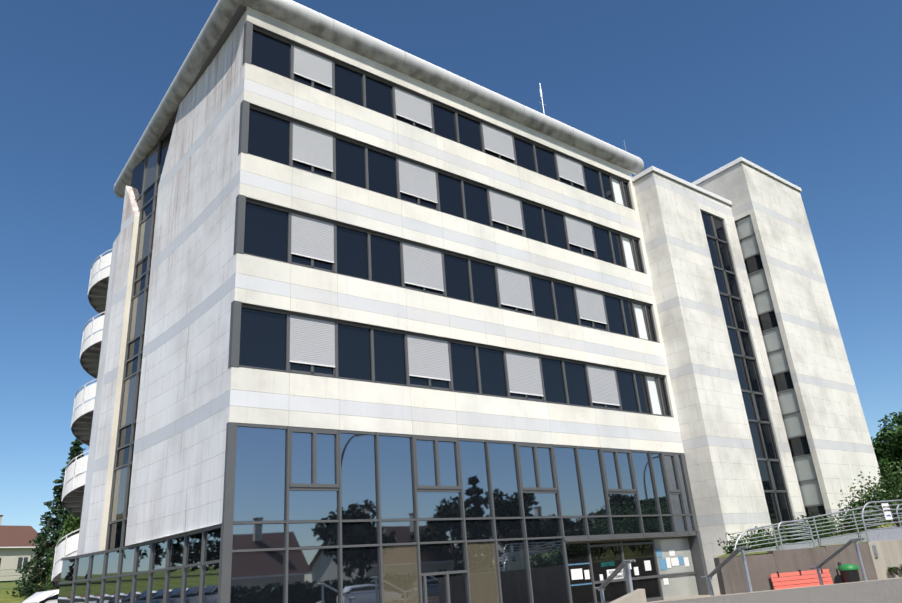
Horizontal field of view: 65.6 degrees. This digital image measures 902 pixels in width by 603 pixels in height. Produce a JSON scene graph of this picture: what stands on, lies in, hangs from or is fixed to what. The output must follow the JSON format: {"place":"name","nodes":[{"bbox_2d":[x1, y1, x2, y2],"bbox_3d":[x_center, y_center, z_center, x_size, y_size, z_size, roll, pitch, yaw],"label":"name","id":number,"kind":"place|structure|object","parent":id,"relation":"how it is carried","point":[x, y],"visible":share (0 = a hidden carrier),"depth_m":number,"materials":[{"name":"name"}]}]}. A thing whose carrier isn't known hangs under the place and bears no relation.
{"place":"outdoors","nodes":[
{"label":"outdoors","id":0,"kind":"place"},
{"bbox_2d":[0,515,44,580],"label":"house","id":1,"kind":"structure","parent":0,"point":[16,548],"depth_m":75.39,"materials":[{"name":"paint"}]},
{"bbox_2d":[0,575,51,602],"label":"lawn","id":2,"kind":"structure","parent":0,"point":[5,597],"depth_m":46.14,"materials":[{"name":"plant"}]},
{"bbox_2d":[0,569,46,588],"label":"green fence","id":3,"kind":"object","parent":2,"relation":"on","point":[11,579],"visible":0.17,"depth_m":49.85,"materials":[{"name":"green metal"}]},
{"bbox_2d":[6,438,85,599],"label":"trees","id":4,"kind":"object","parent":2,"relation":"on","point":[69,523],"visible":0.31,"depth_m":46.82,"materials":[{"name":"green plant"}]},
{"bbox_2d":[0,0,901,570],"label":"sky","id":5,"kind":"structure","parent":0,"point":[807,92],"materials":[{"name":"blue"}]},
{"bbox_2d":[647,577,901,602],"bbox_3d":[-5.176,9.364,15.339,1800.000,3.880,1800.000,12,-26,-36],"label":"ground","id":6,"kind":"structure","parent":0,"point":[889,590],"depth_m":14.67,"materials":[{"name":"grey concrete"}]},
{"bbox_2d":[58,0,720,602],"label":"block","id":7,"kind":"structure","parent":6,"relation":"on","point":[380,322],"depth_m":23.16,"materials":[{"name":"grey"}]},
{"bbox_2d":[51,249,111,588],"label":"balconies","id":8,"kind":"structure","parent":7,"relation":"attached to","point":[74,486],"depth_m":32.27,"materials":[{"name":"white concrete"}]},
{"bbox_2d":[601,561,614,566],"bbox_3d":[5.559,9.302,24.815,0.747,0.175,0.008,12,-26,-36],"label":"sign lettering","id":9,"kind":"object","parent":7,"relation":"attached to","point":[609,564],"visible":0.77,"depth_m":24.85,"materials":[{"name":"teal"}]},
{"bbox_2d":[594,538,867,602],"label":"stair handrails","id":10,"kind":"object","parent":6,"relation":"on","point":[636,596],"visible":0.98,"depth_m":15.88,"materials":[{"name":"grey metal"}]},
{"bbox_2d":[631,157,885,593],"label":"towers","id":11,"kind":"structure","parent":6,"relation":"on","point":[772,422],"depth_m":32.58,"materials":[{"name":"stone"}]},
{"bbox_2d":[769,568,832,589],"bbox_3d":[9.395,7.506,18.328,1.950,0.900,0.470,3,-22,-18],"label":"bench","id":12,"kind":"object","parent":6,"relation":"on","point":[799,581],"visible":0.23,"depth_m":18.54,"materials":[{"name":"red wood"}]},
{"bbox_2d":[714,539,901,594],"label":"retaining wall","id":13,"kind":"structure","parent":6,"relation":"on","point":[731,577],"depth_m":18.99,"materials":[{"name":"concrete"}]},
{"bbox_2d":[729,499,901,556],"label":"ramp railings","id":14,"kind":"object","parent":13,"relation":"on","point":[894,532],"visible":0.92,"depth_m":20.76,"materials":[{"name":"white metal"}]},
{"bbox_2d":[717,460,901,575],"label":"bushes","id":15,"kind":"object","parent":6,"relation":"on","point":[892,487],"depth_m":23.68,"materials":[{"name":"green plant"}]},
{"bbox_2d":[837,562,859,582],"bbox_3d":[10.707,7.490,18.683,0.485,1.000,0.485,-12,-22,19],"label":"litter bin","id":16,"kind":"object","parent":6,"relation":"on","point":[849,573],"visible":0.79,"depth_m":18.61,"materials":[{"name":"black"}]},
{"bbox_2d":[826,518,901,535],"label":"bank","id":17,"kind":"structure","parent":0,"point":[890,525],"depth_m":29.68,"materials":[{"name":"green plant"}]},
{"bbox_2d":[870,412,901,463],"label":"trees","id":18,"kind":"object","parent":17,"relation":"on","point":[887,447],"visible":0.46,"depth_m":42.23,"materials":[{"name":"green plant"}]},
{"bbox_2d":[878,460,901,495],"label":"hedge","id":19,"kind":"object","parent":17,"relation":"on","point":[882,466],"visible":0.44,"depth_m":37.13,"materials":[{"name":"green plant"}]},
{"label":"car bay","id":20,"kind":"structure","parent":0,"visible":0},
{"bbox_2d":[21,589,58,602],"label":"white car","id":21,"kind":"object","parent":20,"relation":"on","point":[49,596],"visible":0.27,"depth_m":28.08,"materials":[{"name":"white metal"}]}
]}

